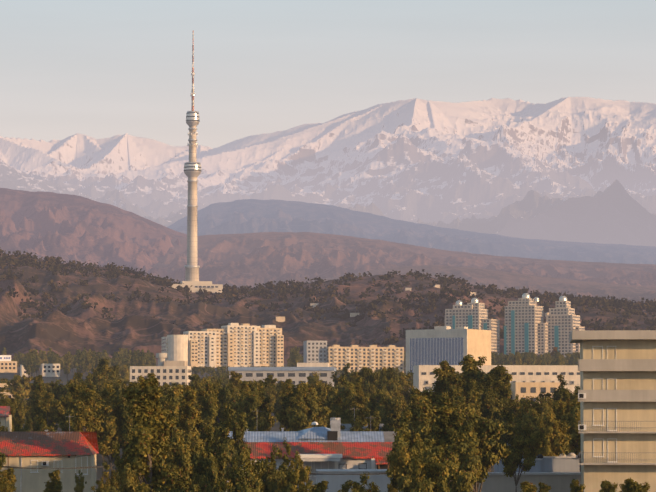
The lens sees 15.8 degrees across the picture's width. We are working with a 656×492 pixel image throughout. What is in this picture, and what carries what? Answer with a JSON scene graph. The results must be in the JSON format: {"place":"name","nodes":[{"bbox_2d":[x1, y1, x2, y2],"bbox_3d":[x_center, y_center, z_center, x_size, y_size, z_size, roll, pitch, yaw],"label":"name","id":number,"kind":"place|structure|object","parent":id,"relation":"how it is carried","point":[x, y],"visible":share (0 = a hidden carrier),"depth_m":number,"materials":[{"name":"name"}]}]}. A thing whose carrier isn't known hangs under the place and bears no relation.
{"place":"outdoors","nodes":[
{"label":"outdoors","id":0,"kind":"place"},
{"bbox_2d":[0,188,203,276],"bbox_3d":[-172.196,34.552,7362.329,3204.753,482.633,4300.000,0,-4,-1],"label":"hill terrain","id":1,"kind":"structure","parent":0,"point":[68,227],"depth_m":6774.26,"materials":[{"name":"brown soil"}]},
{"bbox_2d":[0,362,580,489],"bbox_3d":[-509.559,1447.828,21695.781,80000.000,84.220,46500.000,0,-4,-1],"label":"ground","id":2,"kind":"structure","parent":0,"point":[99,459],"depth_m":1451.72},
{"bbox_2d":[0,406,11,431],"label":"house","id":3,"kind":"structure","parent":2,"relation":"on","point":[4,409],"depth_m":394.18,"materials":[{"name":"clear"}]},
{"bbox_2d":[0,355,16,372],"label":"office with roof sign","id":4,"kind":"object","parent":2,"relation":"on","point":[7,365],"visible":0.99,"depth_m":1787.23,"materials":[{"name":"white concrete"}]},
{"bbox_2d":[1,467,16,491],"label":"tree","id":5,"kind":"object","parent":2,"relation":"on","point":[7,475],"visible":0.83,"depth_m":200.95,"materials":[{"name":"green plant"}]},
{"bbox_2d":[0,395,17,431],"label":"tree","id":6,"kind":"object","parent":2,"relation":"on","point":[13,406],"visible":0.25,"depth_m":415.16,"materials":[{"name":"green plant"}]},
{"bbox_2d":[5,374,32,398],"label":"tree","id":7,"kind":"object","parent":2,"relation":"on","point":[17,383],"visible":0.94,"depth_m":795.01,"materials":[{"name":"green plant"}]},
{"bbox_2d":[15,392,30,424],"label":"tree","id":8,"kind":"object","parent":2,"relation":"on","point":[21,412],"visible":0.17,"depth_m":445.44,"materials":[{"name":"green plant"}]},
{"bbox_2d":[27,375,43,404],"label":"tree","id":9,"kind":"object","parent":2,"relation":"on","point":[38,380],"visible":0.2,"depth_m":597.02,"materials":[{"name":"green plant"}]},
{"bbox_2d":[20,364,59,376],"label":"white blocks","id":10,"kind":"structure","parent":2,"relation":"on","point":[50,370],"depth_m":1637.76,"materials":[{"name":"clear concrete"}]},
{"bbox_2d":[32,398,47,431],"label":"tree","id":11,"kind":"object","parent":2,"relation":"on","point":[40,409],"visible":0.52,"depth_m":379.05,"materials":[{"name":"green plant"}]},
{"bbox_2d":[0,432,98,491],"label":"building","id":12,"kind":"structure","parent":2,"relation":"on","point":[50,449],"depth_m":270.84,"materials":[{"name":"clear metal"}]},
{"bbox_2d":[43,392,59,429],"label":"tree","id":13,"kind":"object","parent":2,"relation":"on","point":[51,413],"visible":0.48,"depth_m":414.86,"materials":[{"name":"green plant"}]},
{"bbox_2d":[43,470,62,491],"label":"tree","id":14,"kind":"object","parent":2,"relation":"on","point":[54,484],"visible":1,"depth_m":205.91,"materials":[{"name":"green plant"}]},
{"bbox_2d":[47,379,68,408],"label":"tree","id":15,"kind":"object","parent":2,"relation":"on","point":[57,391],"visible":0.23,"depth_m":496.76,"materials":[{"name":"green plant"}]},
{"bbox_2d":[50,379,74,431],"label":"tree","id":16,"kind":"object","parent":2,"relation":"on","point":[62,405],"visible":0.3,"depth_m":359.51,"materials":[{"name":"green plant"}]},
{"bbox_2d":[65,382,87,426],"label":"tree","id":17,"kind":"object","parent":2,"relation":"on","point":[74,396],"visible":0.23,"depth_m":314.67,"materials":[{"name":"green plant"}]},
{"bbox_2d":[74,469,86,491],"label":"tree","id":18,"kind":"object","parent":2,"relation":"on","point":[80,486],"visible":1,"depth_m":248.09,"materials":[{"name":"green plant"}]},
{"bbox_2d":[70,388,103,454],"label":"tree","id":19,"kind":"object","parent":2,"relation":"on","point":[86,419],"visible":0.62,"depth_m":291.71,"materials":[{"name":"green plant"}]},
{"bbox_2d":[91,460,119,491],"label":"tree","id":20,"kind":"object","parent":2,"relation":"on","point":[109,485],"visible":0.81,"depth_m":217.49,"materials":[{"name":"green plant"}]},
{"bbox_2d":[89,364,125,388],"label":"tree","id":21,"kind":"object","parent":2,"relation":"on","point":[97,379],"visible":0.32,"depth_m":593.55,"materials":[{"name":"green plant"}]},
{"bbox_2d":[94,383,123,475],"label":"tree","id":22,"kind":"object","parent":2,"relation":"on","point":[110,436],"visible":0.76,"depth_m":298.02,"materials":[{"name":"green plant"}]},
{"bbox_2d":[112,427,140,491],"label":"tree","id":23,"kind":"object","parent":2,"relation":"on","point":[128,481],"visible":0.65,"depth_m":198.12,"materials":[{"name":"green plant"}]},
{"bbox_2d":[120,381,138,451],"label":"tree","id":24,"kind":"object","parent":2,"relation":"on","point":[127,424],"visible":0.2,"depth_m":266.65,"materials":[{"name":"green plant"}]},
{"bbox_2d":[124,376,178,491],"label":"tree","id":25,"kind":"object","parent":2,"relation":"on","point":[147,448],"visible":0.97,"depth_m":172.32,"materials":[{"name":"green plant"}]},
{"bbox_2d":[130,353,190,386],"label":"white building with vent tower","id":26,"kind":"structure","parent":2,"relation":"on","point":[169,372],"depth_m":1090.19,"materials":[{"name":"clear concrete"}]},
{"bbox_2d":[161,391,179,463],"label":"tree","id":27,"kind":"object","parent":2,"relation":"on","point":[167,401],"visible":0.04,"depth_m":259.65,"materials":[{"name":"green plant"}]},
{"bbox_2d":[160,385,184,418],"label":"tree","id":28,"kind":"object","parent":2,"relation":"on","point":[175,404],"visible":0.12,"depth_m":279.68,"materials":[{"name":"green plant"}]},
{"bbox_2d":[165,468,200,491],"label":"tree","id":29,"kind":"object","parent":2,"relation":"on","point":[176,483],"visible":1,"depth_m":166.44,"materials":[{"name":"green plant"}]},
{"bbox_2d":[164,427,202,485],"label":"tree","id":30,"kind":"object","parent":2,"relation":"on","point":[178,455],"visible":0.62,"depth_m":198.03,"materials":[{"name":"green plant"}]},
{"bbox_2d":[172,385,207,453],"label":"tree","id":31,"kind":"object","parent":2,"relation":"on","point":[190,420],"visible":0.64,"depth_m":253.28,"materials":[{"name":"green plant"}]},
{"bbox_2d":[196,382,220,444],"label":"tree","id":32,"kind":"object","parent":2,"relation":"on","point":[209,408],"visible":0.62,"depth_m":308.10,"materials":[{"name":"green plant"}]},
{"bbox_2d":[189,424,229,491],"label":"tree","id":33,"kind":"object","parent":2,"relation":"on","point":[207,472],"visible":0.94,"depth_m":183.77,"materials":[{"name":"green plant"}]},
{"bbox_2d":[213,387,229,429],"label":"tree","id":34,"kind":"object","parent":2,"relation":"on","point":[221,398],"visible":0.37,"depth_m":366.16,"materials":[{"name":"green plant"}]},
{"bbox_2d":[162,323,283,367],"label":"apartment building","id":35,"kind":"structure","parent":2,"relation":"on","point":[236,345],"depth_m":1991.16,"materials":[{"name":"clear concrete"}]},
{"bbox_2d":[200,400,252,481],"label":"tree","id":36,"kind":"object","parent":2,"relation":"on","point":[235,444],"visible":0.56,"depth_m":238.92,"materials":[{"name":"green plant"}]},
{"bbox_2d":[215,382,237,427],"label":"tree","id":37,"kind":"object","parent":2,"relation":"on","point":[230,392],"visible":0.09,"depth_m":374.39,"materials":[{"name":"green plant"}]},
{"bbox_2d":[214,462,254,491],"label":"tree","id":38,"kind":"object","parent":2,"relation":"on","point":[241,482],"visible":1,"depth_m":150.50,"materials":[{"name":"green plant"}]},
{"bbox_2d":[228,371,242,395],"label":"tree","id":39,"kind":"object","parent":2,"relation":"on","point":[235,378],"visible":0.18,"depth_m":518.56,"materials":[{"name":"green plant"}]},
{"bbox_2d":[221,445,265,491],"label":"tree","id":40,"kind":"object","parent":2,"relation":"on","point":[253,477],"visible":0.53,"depth_m":168.60,"materials":[{"name":"green plant"}]},
{"bbox_2d":[235,380,256,423],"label":"tree","id":41,"kind":"object","parent":2,"relation":"on","point":[244,386],"visible":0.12,"depth_m":363.51,"materials":[{"name":"green plant"}]},
{"bbox_2d":[229,379,277,430],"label":"tree","id":42,"kind":"object","parent":2,"relation":"on","point":[237,407],"visible":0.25,"depth_m":328.17,"materials":[{"name":"green plant"}]},
{"bbox_2d":[239,380,269,430],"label":"tree","id":43,"kind":"object","parent":2,"relation":"on","point":[255,420],"visible":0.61,"depth_m":322.39,"materials":[{"name":"green plant"}]},
{"bbox_2d":[2,407,507,474],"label":"roof aerials","id":44,"kind":"object","parent":2,"relation":"on","point":[113,465],"visible":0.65,"depth_m":225.28,"materials":[{"name":"silver metal"}]},
{"bbox_2d":[263,374,277,417],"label":"tree","id":45,"kind":"object","parent":2,"relation":"on","point":[270,391],"visible":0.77,"depth_m":538.26,"materials":[{"name":"green plant"}]},
{"bbox_2d":[255,444,290,491],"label":"tree","id":46,"kind":"object","parent":2,"relation":"on","point":[271,477],"visible":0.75,"depth_m":188.76,"materials":[{"name":"green plant"}]},
{"bbox_2d":[228,363,335,387],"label":"building","id":47,"kind":"structure","parent":2,"relation":"on","point":[299,373],"depth_m":888.49,"materials":[{"name":"concrete"}]},
{"bbox_2d":[279,379,291,430],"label":"tree","id":48,"kind":"object","parent":2,"relation":"on","point":[286,388],"visible":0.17,"depth_m":376.70,"materials":[{"name":"green plant"}]},
{"bbox_2d":[277,437,311,491],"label":"tree","id":49,"kind":"object","parent":2,"relation":"on","point":[303,474],"visible":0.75,"depth_m":179.36,"materials":[{"name":"green plant"}]},
{"bbox_2d":[290,383,310,430],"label":"tree","id":50,"kind":"object","parent":2,"relation":"on","point":[300,395],"visible":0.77,"depth_m":319.90,"materials":[{"name":"green plant"}]},
{"bbox_2d":[288,468,312,491],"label":"tree","id":51,"kind":"object","parent":2,"relation":"on","point":[295,478],"visible":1,"depth_m":170.71,"materials":[{"name":"green plant"}]},
{"bbox_2d":[275,381,330,430],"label":"tree","id":52,"kind":"object","parent":2,"relation":"on","point":[313,409],"visible":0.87,"depth_m":319.74,"materials":[{"name":"green plant"}]},
{"bbox_2d":[226,418,396,491],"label":"low-rise building","id":53,"kind":"structure","parent":2,"relation":"on","point":[334,447],"depth_m":280.13,"materials":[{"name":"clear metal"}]},
{"bbox_2d":[310,481,328,491],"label":"tree","id":54,"kind":"object","parent":2,"relation":"on","point":[322,486],"visible":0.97,"depth_m":174.21,"materials":[{"name":"green plant"}]},
{"bbox_2d":[314,384,327,427],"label":"tree","id":55,"kind":"object","parent":2,"relation":"on","point":[321,392],"visible":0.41,"depth_m":394.12,"materials":[{"name":"green plant"}]},
{"bbox_2d":[330,363,350,385],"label":"tree","id":56,"kind":"object","parent":2,"relation":"on","point":[347,375],"visible":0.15,"depth_m":648.29,"materials":[{"name":"green plant"}]},
{"bbox_2d":[324,374,363,428],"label":"tree","id":57,"kind":"object","parent":2,"relation":"on","point":[347,397],"visible":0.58,"depth_m":351.94,"materials":[{"name":"green plant"}]},
{"bbox_2d":[316,469,390,491],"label":"flat roof annexe","id":58,"kind":"structure","parent":2,"relation":"on","point":[381,481],"depth_m":257.51,"materials":[{"name":"grey concrete"}]},
{"bbox_2d":[304,341,403,372],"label":"apartment building","id":59,"kind":"structure","parent":2,"relation":"on","point":[373,357],"depth_m":1792.38,"materials":[{"name":"beige concrete"}]},
{"bbox_2d":[337,471,379,491],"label":"tree","id":60,"kind":"object","parent":2,"relation":"on","point":[372,487],"visible":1,"depth_m":166.88,"materials":[{"name":"green plant"}]},
{"bbox_2d":[340,402,380,430],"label":"tree","id":61,"kind":"object","parent":2,"relation":"on","point":[358,423],"visible":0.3,"depth_m":314.61,"materials":[{"name":"green plant"}]},
{"bbox_2d":[354,377,370,411],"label":"tree","id":62,"kind":"object","parent":2,"relation":"on","point":[362,397],"visible":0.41,"depth_m":364.96,"materials":[{"name":"green plant"}]},
{"bbox_2d":[358,367,371,393],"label":"tree","id":63,"kind":"object","parent":2,"relation":"on","point":[365,373],"visible":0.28,"depth_m":509.09,"materials":[{"name":"green plant"}]},
{"bbox_2d":[363,372,381,401],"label":"tree","id":64,"kind":"object","parent":2,"relation":"on","point":[373,378],"visible":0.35,"depth_m":502.22,"materials":[{"name":"green plant"}]},
{"bbox_2d":[357,387,403,428],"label":"tree","id":65,"kind":"object","parent":2,"relation":"on","point":[390,407],"visible":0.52,"depth_m":348.92,"materials":[{"name":"green plant"}]},
{"bbox_2d":[366,367,400,400],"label":"tree","id":66,"kind":"object","parent":2,"relation":"on","point":[391,387],"visible":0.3,"depth_m":492.09,"materials":[{"name":"green plant"}]},
{"bbox_2d":[396,370,415,406],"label":"tree","id":67,"kind":"object","parent":2,"relation":"on","point":[403,390],"visible":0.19,"depth_m":518.42,"materials":[{"name":"green plant"}]},
{"bbox_2d":[385,409,433,491],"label":"tree","id":68,"kind":"object","parent":2,"relation":"on","point":[399,471],"visible":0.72,"depth_m":198.11,"materials":[{"name":"green plant"}]},
{"bbox_2d":[403,388,423,445],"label":"tree","id":69,"kind":"object","parent":2,"relation":"on","point":[414,395],"visible":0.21,"depth_m":306.31,"materials":[{"name":"green plant"}]},
{"bbox_2d":[423,391,440,417],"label":"tree","id":70,"kind":"object","parent":2,"relation":"on","point":[434,397],"visible":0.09,"depth_m":247.85,"materials":[{"name":"green plant"}]},
{"bbox_2d":[409,437,456,491],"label":"tree","id":71,"kind":"object","parent":2,"relation":"on","point":[420,474],"visible":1,"depth_m":168.86,"materials":[{"name":"green plant"}]},
{"bbox_2d":[406,394,464,455],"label":"tree","id":72,"kind":"object","parent":2,"relation":"on","point":[428,411],"visible":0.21,"depth_m":229.29,"materials":[{"name":"green plant"}]},
{"bbox_2d":[423,396,464,460],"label":"tree","id":73,"kind":"object","parent":2,"relation":"on","point":[447,409],"visible":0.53,"depth_m":209.50,"materials":[{"name":"green plant"}]},
{"bbox_2d":[432,360,455,396],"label":"tree","id":74,"kind":"object","parent":2,"relation":"on","point":[444,370],"visible":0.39,"depth_m":328.90,"materials":[{"name":"green plant"}]},
{"bbox_2d":[418,420,476,491],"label":"tree","id":75,"kind":"object","parent":2,"relation":"on","point":[464,482],"visible":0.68,"depth_m":178.51,"materials":[{"name":"green plant"}]},
{"bbox_2d":[406,326,490,374],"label":"blue glass office","id":76,"kind":"structure","parent":2,"relation":"on","point":[436,345],"depth_m":1387.69,"materials":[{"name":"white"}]},
{"bbox_2d":[445,374,475,407],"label":"tree","id":77,"kind":"object","parent":2,"relation":"on","point":[455,383],"visible":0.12,"depth_m":320.04,"materials":[{"name":"green plant"}]},
{"bbox_2d":[455,354,486,395],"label":"tree","id":78,"kind":"object","parent":2,"relation":"on","point":[470,368],"visible":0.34,"depth_m":338.99,"materials":[{"name":"green plant"}]},
{"bbox_2d":[462,378,481,415],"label":"tree","id":79,"kind":"object","parent":2,"relation":"on","point":[471,386],"visible":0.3,"depth_m":319.85,"materials":[{"name":"green plant"}]},
{"bbox_2d":[445,298,499,354],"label":"domed tower","id":80,"kind":"structure","parent":2,"relation":"on","point":[473,314],"depth_m":2295.38,"materials":[{"name":"beige concrete"}]},
{"bbox_2d":[454,384,499,428],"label":"tree","id":81,"kind":"object","parent":2,"relation":"on","point":[474,396],"visible":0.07,"depth_m":268.74,"materials":[{"name":"green plant"}]},
{"bbox_2d":[446,405,510,491],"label":"tree","id":82,"kind":"object","parent":2,"relation":"on","point":[485,452],"visible":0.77,"depth_m":208.60,"materials":[{"name":"green plant"}]},
{"bbox_2d":[480,373,503,471],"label":"tree","id":83,"kind":"object","parent":2,"relation":"on","point":[491,400],"visible":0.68,"depth_m":324.49,"materials":[{"name":"green plant"}]},
{"bbox_2d":[413,356,579,393],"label":"long low building","id":84,"kind":"structure","parent":2,"relation":"on","point":[423,375],"depth_m":992.74,"materials":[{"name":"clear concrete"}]},
{"bbox_2d":[482,364,512,420],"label":"tree","id":85,"kind":"object","parent":2,"relation":"on","point":[498,371],"visible":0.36,"depth_m":334.31,"materials":[{"name":"green plant"}]},
{"bbox_2d":[491,399,524,445],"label":"tree","id":86,"kind":"object","parent":2,"relation":"on","point":[496,419],"visible":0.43,"depth_m":316.44,"materials":[{"name":"green plant"}]},
{"bbox_2d":[504,399,522,439],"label":"tree","id":87,"kind":"object","parent":2,"relation":"on","point":[514,407],"visible":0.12,"depth_m":315.96,"materials":[{"name":"green plant"}]},
{"bbox_2d":[500,409,544,491],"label":"tree","id":88,"kind":"object","parent":2,"relation":"on","point":[523,442],"visible":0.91,"depth_m":239.48,"materials":[{"name":"green plant"}]},
{"bbox_2d":[470,453,580,491],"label":"flat shed roofs","id":89,"kind":"structure","parent":2,"relation":"on","point":[559,473],"depth_m":248.54,"materials":[{"name":"grey metal"}]},
{"bbox_2d":[504,293,547,355],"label":"domed tower","id":90,"kind":"structure","parent":2,"relation":"on","point":[525,328],"depth_m":2293.32,"materials":[{"name":"beige concrete"}]},
{"bbox_2d":[520,481,537,491],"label":"tree","id":91,"kind":"object","parent":2,"relation":"on","point":[526,486],"visible":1,"depth_m":157.64,"materials":[{"name":"green plant"}]},
{"bbox_2d":[513,395,547,433],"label":"tree","id":92,"kind":"object","parent":2,"relation":"on","point":[529,416],"visible":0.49,"depth_m":299.86,"materials":[{"name":"green plant"}]},
{"bbox_2d":[510,382,560,401],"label":"cream building","id":93,"kind":"structure","parent":2,"relation":"on","point":[527,389],"depth_m":694.30,"materials":[{"name":"beige concrete"}]},
{"bbox_2d":[531,409,571,457],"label":"tree","id":94,"kind":"object","parent":2,"relation":"on","point":[554,442],"visible":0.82,"depth_m":253.57,"materials":[{"name":"green plant"}]},
{"bbox_2d":[543,400,571,454],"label":"tree","id":95,"kind":"object","parent":2,"relation":"on","point":[559,408],"visible":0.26,"depth_m":277.06,"materials":[{"name":"green plant"}]},
{"bbox_2d":[538,374,579,405],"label":"tree","id":96,"kind":"object","parent":2,"relation":"on","point":[557,396],"visible":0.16,"depth_m":420.77,"materials":[{"name":"green plant"}]},
{"bbox_2d":[546,296,584,356],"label":"domed tower","id":97,"kind":"structure","parent":2,"relation":"on","point":[562,320],"depth_m":2296.03,"materials":[{"name":"beige concrete"}]},
{"bbox_2d":[557,395,580,455],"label":"tree","id":98,"kind":"object","parent":2,"relation":"on","point":[573,418],"visible":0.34,"depth_m":272.24,"materials":[{"name":"green plant"}]},
{"bbox_2d":[558,386,579,446],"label":"tree","id":99,"kind":"object","parent":2,"relation":"on","point":[566,395],"visible":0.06,"depth_m":299.07,"materials":[{"name":"green plant"}]},
{"bbox_2d":[599,480,618,491],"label":"tree","id":100,"kind":"object","parent":2,"relation":"on","point":[605,485],"visible":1,"depth_m":180.47,"materials":[{"name":"green plant"}]},
{"bbox_2d":[569,330,655,491],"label":"apartment building","id":101,"kind":"structure","parent":2,"relation":"on","point":[617,395],"depth_m":233.90,"materials":[{"name":"concrete"}]},
{"bbox_2d":[624,477,649,491],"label":"tree","id":102,"kind":"object","parent":2,"relation":"on","point":[631,485],"visible":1,"depth_m":147.56,"materials":[{"name":"green plant"}]},
{"bbox_2d":[0,97,655,245],"bbox_3d":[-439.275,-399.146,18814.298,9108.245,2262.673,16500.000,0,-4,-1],"label":"snow mountains","id":103,"kind":"structure","parent":0,"point":[576,169],"depth_m":17498.56,"materials":[{"name":"white snow"}]},
{"bbox_2d":[0,253,655,363],"bbox_3d":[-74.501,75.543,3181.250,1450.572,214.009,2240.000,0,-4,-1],"label":"hillside","id":104,"kind":"structure","parent":0,"point":[133,325],"depth_m":2901.64,"materials":[{"name":"brown soil"}]},
{"bbox_2d":[169,30,222,293],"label":"television tower","id":105,"kind":"structure","parent":104,"relation":"on","point":[192,169],"depth_m":3501.59,"materials":[{"name":"white concrete"}]},
{"bbox_2d":[0,247,655,356],"bbox_3d":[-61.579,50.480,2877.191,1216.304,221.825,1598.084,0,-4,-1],"label":"trees","id":106,"kind":"object","parent":104,"relation":"on","point":[284,289],"visible":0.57,"depth_m":3270.78,"materials":[{"name":"green plant"}]},
{"bbox_2d":[275,284,548,321],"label":"houses","id":107,"kind":"structure","parent":104,"relation":"on","point":[282,318],"depth_m":3109.80,"materials":[{"name":"beige concrete"}]},
{"bbox_2d":[0,0,655,148],"label":"sky","id":108,"kind":"structure","parent":0,"point":[97,69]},
{"bbox_2d":[151,232,655,288],"bbox_3d":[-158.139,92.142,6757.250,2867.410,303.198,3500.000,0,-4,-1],"label":"hill","id":109,"kind":"structure","parent":0,"point":[244,259],"depth_m":6312.11,"materials":[{"name":"brown soil"}]},
{"bbox_2d":[167,199,655,264],"bbox_3d":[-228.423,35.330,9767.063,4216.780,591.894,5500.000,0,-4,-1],"label":"hill","id":110,"kind":"structure","parent":0,"point":[242,216],"depth_m":9819.12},
{"bbox_2d":[304,265,655,302],"bbox_3d":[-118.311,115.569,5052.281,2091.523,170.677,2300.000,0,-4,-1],"label":"hill terrain","id":111,"kind":"structure","parent":0,"point":[501,280],"depth_m":5026.33,"materials":[{"name":"brown soil"}]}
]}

